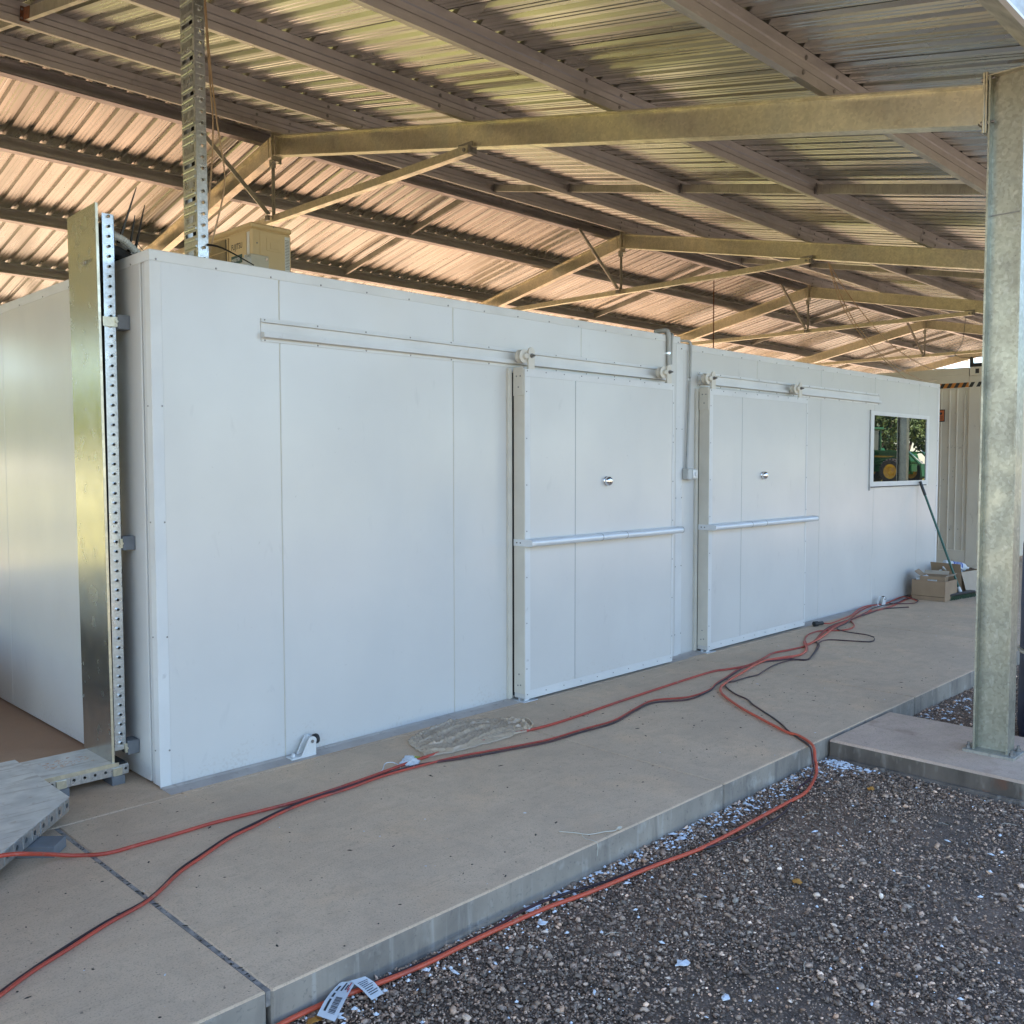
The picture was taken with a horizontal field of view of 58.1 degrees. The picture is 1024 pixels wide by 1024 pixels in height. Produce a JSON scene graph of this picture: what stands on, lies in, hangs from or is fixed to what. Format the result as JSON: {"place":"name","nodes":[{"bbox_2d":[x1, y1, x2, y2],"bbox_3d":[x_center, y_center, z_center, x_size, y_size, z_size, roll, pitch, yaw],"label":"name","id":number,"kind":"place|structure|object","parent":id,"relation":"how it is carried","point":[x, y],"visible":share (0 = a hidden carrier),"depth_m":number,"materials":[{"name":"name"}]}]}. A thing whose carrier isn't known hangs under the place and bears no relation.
{"place":"outdoors","nodes":[
{"label":"outdoors","id":0,"kind":"place"},
{"bbox_2d":[289,665,1023,1023],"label":"ground","id":1,"kind":"structure","parent":0,"point":[945,831],"depth_m":3.29,"materials":[{"name":"grey gravel"}]},
{"bbox_2d":[306,1015,321,1023],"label":"dry leaf","id":2,"kind":"object","parent":1,"relation":"on","point":[316,1018],"visible":0.93,"depth_m":2.76,"materials":[{"name":"brown plant"}]},
{"bbox_2d":[0,556,1022,1023],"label":"concrete slab","id":3,"kind":"structure","parent":1,"relation":"on","point":[310,896],"depth_m":3.96,"materials":[{"name":"concrete"}]},
{"bbox_2d":[0,760,68,869],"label":"tray junction","id":4,"kind":"object","parent":3,"relation":"on","point":[34,807],"visible":0.94,"depth_m":3.86,"materials":[{"name":"silver galvanized steel"}]},
{"bbox_2d":[20,749,128,795],"bbox_3d":[-2.135,1.271,4.506,0.352,0.108,0.392,3,4,45],"label":"floor tray","id":5,"kind":"object","parent":3,"relation":"on","point":[63,772],"visible":0.94,"depth_m":4.45,"materials":[{"name":"grey metal"}]},
{"bbox_2d":[65,834,256,981],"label":"joint crumbs","id":6,"kind":"object","parent":3,"relation":"on","point":[166,914],"visible":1,"depth_m":3.19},
{"bbox_2d":[286,733,319,760],"bbox_3d":[-1.111,1.249,4.918,0.064,0.105,0.176,3,4,45],"label":"door stop","id":7,"kind":"object","parent":3,"relation":"on","point":[307,747],"depth_m":4.92,"materials":[{"name":"white"}]},
{"bbox_2d":[0,248,687,794],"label":"cold room","id":8,"kind":"object","parent":3,"relation":"on","point":[354,514],"visible":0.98,"depth_m":5.28,"materials":[{"name":"white metal"}]},
{"bbox_2d":[67,202,139,762],"bbox_3d":[-2.027,-0.118,4.574,0.366,2.695,0.151,3,4,45],"label":"cable tray","id":9,"kind":"object","parent":8,"relation":"attached to","point":[97,323],"visible":1,"depth_m":4.48,"materials":[{"name":"silver galvanized steel"}]},
{"bbox_2d":[114,187,144,260],"bbox_3d":[-1.968,-1.443,4.810,0.298,0.394,0.671,0,3,-4],"label":"conduit bundle","id":10,"kind":"object","parent":8,"relation":"on","point":[125,247],"visible":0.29,"depth_m":4.63,"materials":[{"name":"grey plastic"}]},
{"bbox_2d":[179,0,253,265],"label":"riser tray","id":11,"kind":"object","parent":8,"relation":"on","point":[193,118],"visible":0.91,"depth_m":4.94,"materials":[{"name":"grey metal"}]},
{"bbox_2d":[203,222,290,271],"bbox_3d":[-1.829,-1.603,6.275,0.778,0.547,0.335,3,4,45],"label":"condenser unit","id":12,"kind":"object","parent":8,"relation":"on","point":[272,243],"visible":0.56,"depth_m":6.02,"materials":[{"name":"beige metal"}]},
{"bbox_2d":[241,253,268,267],"bbox_3d":[-1.588,-1.446,5.731,0.096,0.294,0.158,3,4,45],"label":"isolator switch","id":13,"kind":"object","parent":8,"relation":"on","point":[258,260],"visible":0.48,"depth_m":5.70,"materials":[{"name":"beige plastic"}]},
{"bbox_2d":[512,347,684,702],"bbox_3d":[0.658,0.059,6.567,0.198,2.305,1.721,3,4,45],"label":"sliding door","id":14,"kind":"structure","parent":8,"relation":"in","point":[593,530],"depth_m":6.41,"materials":[{"name":"white metal"}]},
{"bbox_2d":[399,755,419,765],"bbox_3d":[-0.532,1.295,4.817,0.103,0.032,0.170,0,3,11],"label":"paper card","id":15,"kind":"object","parent":3,"relation":"on","point":[412,760],"visible":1,"depth_m":4.80,"materials":[{"name":"white paper"}]},
{"bbox_2d":[0,606,870,997],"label":"air hose","id":16,"kind":"object","parent":3,"relation":"on","point":[78,942],"visible":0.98,"depth_m":4.09,"materials":[{"name":"red rubber"}]},
{"bbox_2d":[0,599,907,857],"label":"air hose","id":17,"kind":"object","parent":3,"relation":"on","point":[49,854],"visible":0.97,"depth_m":4.19,"materials":[{"name":"red rubber"}]},
{"bbox_2d":[0,607,908,991],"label":"air hose","id":18,"kind":"object","parent":3,"relation":"on","point":[374,777],"visible":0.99,"depth_m":4.44,"materials":[{"name":"red rubber"}]},
{"bbox_2d":[407,716,533,756],"bbox_3d":[-0.288,1.246,5.297,0.476,0.066,0.805,3,4,45],"label":"plastic film","id":19,"kind":"object","parent":3,"relation":"on","point":[449,736],"visible":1,"depth_m":5.23,"materials":[{"name":"plastic"}]},
{"bbox_2d":[8,622,973,1017],"bbox_3d":[1.289,1.238,6.035,1.752,0.003,9.487,3,4,45],"label":"debris","id":20,"kind":"object","parent":3,"relation":"on","point":[392,846],"visible":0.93,"depth_m":3.87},
{"bbox_2d":[276,610,871,1023],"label":"air hose","id":21,"kind":"object","parent":3,"relation":"on","point":[299,1014],"visible":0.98,"depth_m":3.63,"materials":[{"name":"red rubber"}]},
{"bbox_2d":[317,977,382,1021],"bbox_3d":[-0.510,1.495,2.840,0.122,0.036,0.225,3,4,45],"label":"label scrap","id":22,"kind":"object","parent":21,"relation":"on","point":[332,1005],"visible":1,"depth_m":2.85,"materials":[{"name":"paper"}]},
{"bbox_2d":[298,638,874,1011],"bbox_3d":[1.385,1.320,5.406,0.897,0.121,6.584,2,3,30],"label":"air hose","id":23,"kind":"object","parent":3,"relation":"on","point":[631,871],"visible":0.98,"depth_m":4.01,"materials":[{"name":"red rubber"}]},
{"bbox_2d":[559,826,621,855],"bbox_3d":[0.335,1.369,3.912,0.193,0.066,0.195,2,4,39],"label":"dry twig","id":24,"kind":"object","parent":3,"relation":"on","point":[619,827],"visible":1,"depth_m":3.88,"materials":[{"name":"beige plant"}]},
{"bbox_2d":[569,666,921,751],"bbox_3d":[1.607,1.233,6.096,1.203,0.004,2.592,3,4,45],"label":"debris","id":25,"kind":"object","parent":3,"relation":"on","point":[746,715],"visible":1,"depth_m":5.89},
{"bbox_2d":[678,340,939,657],"bbox_3d":[1.571,-0.298,11.048,5.198,2.549,5.524,3,4,45],"label":"cold room","id":26,"kind":"object","parent":3,"relation":"on","point":[802,502],"visible":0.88,"depth_m":8.53,"materials":[{"name":"white metal"}]},
{"bbox_2d":[713,281,713,347],"bbox_3d":[2.850,-2.455,13.058,0.014,1.620,0.020,3,4,45],"label":"support rod","id":27,"kind":"object","parent":26,"relation":"attached to","point":[713,314],"visible":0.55,"depth_m":13.03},
{"bbox_2d":[697,371,818,653],"bbox_3d":[2.201,-0.025,8.145,0.198,2.302,1.803,3,4,45],"label":"sliding door","id":28,"kind":"structure","parent":26,"relation":"in","point":[751,561],"depth_m":7.97,"materials":[{"name":"white metal"}]},
{"bbox_2d":[868,410,929,490],"bbox_3d":[4.412,-0.692,10.466,0.020,0.865,1.630,3,4,45],"label":"window","id":29,"kind":"structure","parent":26,"relation":"in","point":[898,442],"depth_m":10.42,"materials":[{"name":"clear glass"}]},
{"bbox_2d":[812,621,823,625],"bbox_3d":[2.928,1.065,8.818,0.125,0.047,0.047,-2,3,-27],"label":"hose plug","id":30,"kind":"object","parent":3,"relation":"on","point":[815,623],"visible":1,"depth_m":8.79,"materials":[{"name":"black plastic"}]},
{"bbox_2d":[824,596,916,623],"bbox_3d":[3.760,1.021,9.703,0.249,0.012,2.323,3,4,45],"label":"air hose","id":31,"kind":"object","parent":3,"relation":"on","point":[866,606],"visible":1,"depth_m":9.85,"materials":[{"name":"red rubber"}]},
{"bbox_2d":[836,595,918,637],"bbox_3d":[3.811,1.038,9.509,0.396,0.011,2.909,2,4,32],"label":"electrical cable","id":32,"kind":"object","parent":3,"relation":"on","point":[873,608],"visible":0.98,"depth_m":9.56,"materials":[{"name":"black rubber"}]},
{"bbox_2d":[874,596,885,607],"bbox_3d":[4.006,0.974,10.025,0.064,0.105,0.176,3,4,45],"label":"door stop","id":33,"kind":"object","parent":3,"relation":"on","point":[882,600],"depth_m":10.04,"materials":[{"name":"white"}]},
{"bbox_2d":[911,575,956,601],"bbox_3d":[4.841,0.858,10.579,0.370,0.275,0.363,3,4,45],"label":"cardboard box","id":34,"kind":"object","parent":3,"relation":"on","point":[932,590],"visible":0.88,"depth_m":10.45,"materials":[{"name":"cardboard"}]},
{"bbox_2d":[915,569,956,581],"bbox_3d":[4.867,0.748,10.595,0.410,0.153,0.342,2,4,33],"label":"cardboard box","id":35,"kind":"object","parent":34,"relation":"on","point":[938,575],"visible":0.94,"depth_m":10.63,"materials":[{"name":"cardboard"}]},
{"bbox_2d":[919,481,975,600],"bbox_3d":[5.128,0.314,10.705,0.598,1.346,0.523,-1,3,-15],"label":"broom","id":36,"kind":"object","parent":3,"relation":"on","point":[960,593],"visible":0.88,"depth_m":10.73,"materials":[{"name":"teal"}]},
{"bbox_2d":[879,357,1023,568],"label":"shipping container","id":37,"kind":"object","parent":3,"relation":"on","point":[959,454],"visible":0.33,"depth_m":12.95,"materials":[{"name":"white metal"}]},
{"bbox_2d":[954,316,981,357],"bbox_3d":[7.366,-3.033,15.067,0.357,1.541,5.060,1,3,23],"label":"stay cable","id":38,"kind":"object","parent":37,"relation":"attached to","point":[961,344],"visible":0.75,"depth_m":14.25,"materials":[{"name":"metal"}]},
{"bbox_2d":[1019,407,1023,555],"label":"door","id":39,"kind":"structure","parent":37,"relation":"in","point":[1022,481],"depth_m":13.93,"materials":[{"name":"white metal"}]},
{"bbox_2d":[930,562,976,591],"bbox_3d":[5.411,0.782,11.146,0.597,0.367,0.432,-2,4,-38],"label":"cardboard box","id":40,"kind":"object","parent":3,"relation":"on","point":[966,579],"visible":0.39,"depth_m":10.95,"materials":[{"name":"cardboard"}]},
{"bbox_2d":[537,920,547,924],"bbox_3d":[0.108,1.490,3.347,0.031,0.009,0.034,2,3,30],"label":"plastic chip","id":41,"kind":"object","parent":1,"relation":"on","point":[539,922],"visible":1,"depth_m":3.35,"materials":[{"name":"white plastic"}]},
{"bbox_2d":[305,758,847,1023],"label":"white flakes","id":42,"kind":"object","parent":1,"relation":"on","point":[339,1016],"visible":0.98,"depth_m":3.86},
{"bbox_2d":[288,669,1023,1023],"bbox_3d":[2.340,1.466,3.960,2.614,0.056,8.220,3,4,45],"label":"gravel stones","id":43,"kind":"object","parent":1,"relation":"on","point":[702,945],"visible":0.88,"depth_m":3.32,"materials":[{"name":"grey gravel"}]},
{"bbox_2d":[675,959,689,965],"bbox_3d":[0.569,1.502,3.076,0.052,0.011,0.037,0,3,6],"label":"plastic chip","id":44,"kind":"object","parent":1,"relation":"on","point":[685,962],"visible":1,"depth_m":3.07,"materials":[{"name":"white plastic"}]},
{"bbox_2d":[407,771,1022,1023],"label":"white flakes","id":45,"kind":"object","parent":1,"relation":"on","point":[662,942],"visible":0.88,"depth_m":3.29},
{"bbox_2d":[721,994,729,1000],"bbox_3d":[0.666,1.514,2.878,0.027,0.009,0.040,3,4,45],"label":"plastic chip","id":46,"kind":"object","parent":1,"relation":"on","point":[724,997],"visible":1,"depth_m":2.88,"materials":[{"name":"white plastic"}]},
{"bbox_2d":[465,761,1016,976],"bbox_3d":[1.219,1.480,3.425,1.629,0.006,3.273,3,4,45],"label":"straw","id":47,"kind":"object","parent":1,"relation":"on","point":[772,850],"visible":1,"depth_m":3.95,"materials":[{"name":"beige plant"}]},
{"bbox_2d":[792,878,801,883],"bbox_3d":[1.137,1.469,3.675,0.039,0.015,0.033,-2,4,-35],"label":"dry leaf","id":48,"kind":"object","parent":1,"relation":"on","point":[797,880],"visible":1,"depth_m":3.67,"materials":[{"name":"brown plant"}]},
{"bbox_2d":[824,694,970,776],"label":"white flakes","id":49,"kind":"object","parent":1,"relation":"on","point":[841,763],"visible":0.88,"depth_m":5.11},
{"bbox_2d":[828,712,1023,807],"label":"concrete footing","id":50,"kind":"object","parent":1,"relation":"on","point":[922,749],"visible":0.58,"depth_m":5.01,"materials":[{"name":"grey concrete"}]},
{"bbox_2d":[0,0,1023,761],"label":"open shed","id":51,"kind":"structure","parent":50,"relation":"on","point":[730,174],"depth_m":8.38,"materials":[{"name":"metal"}]},
{"bbox_2d":[203,0,224,254],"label":"hanging wire","id":52,"kind":"object","parent":51,"relation":"hanging from","point":[208,51],"visible":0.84,"depth_m":5.14,"materials":[{"name":"black metal"}]},
{"bbox_2d":[828,262,949,381],"bbox_3d":[5.244,-2.428,12.111,2.486,1.528,0.619,-2,3,-30],"label":"drop cable","id":53,"kind":"object","parent":51,"relation":"hanging from","point":[830,268],"visible":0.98,"depth_m":11.66,"materials":[{"name":"black rubber"}]},
{"bbox_2d":[1017,543,1023,736],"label":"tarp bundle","id":54,"kind":"object","parent":1,"relation":"on","point":[1020,712],"visible":0.94,"depth_m":5.55,"materials":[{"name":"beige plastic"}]},
{"bbox_2d":[938,357,981,368],"label":"sky","id":55,"kind":"structure","parent":0,"point":[963,364],"materials":[{"name":"white"}]},
{"bbox_3d":[5.276,0.697,11.141,0.289,0.184,0.425,3,4,45],"label":"plastic bag","id":56,"kind":"object","parent":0,"visible":0},
{"bbox_2d":[942,560,968,570],"bbox_3d":[5.372,0.650,11.167,0.319,0.142,0.111,0,3,-4],"label":"bottle","id":57,"kind":"object","parent":56,"relation":"on","point":[964,566],"visible":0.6,"depth_m":11.13,"materials":[{"name":"plastic"}]}
]}

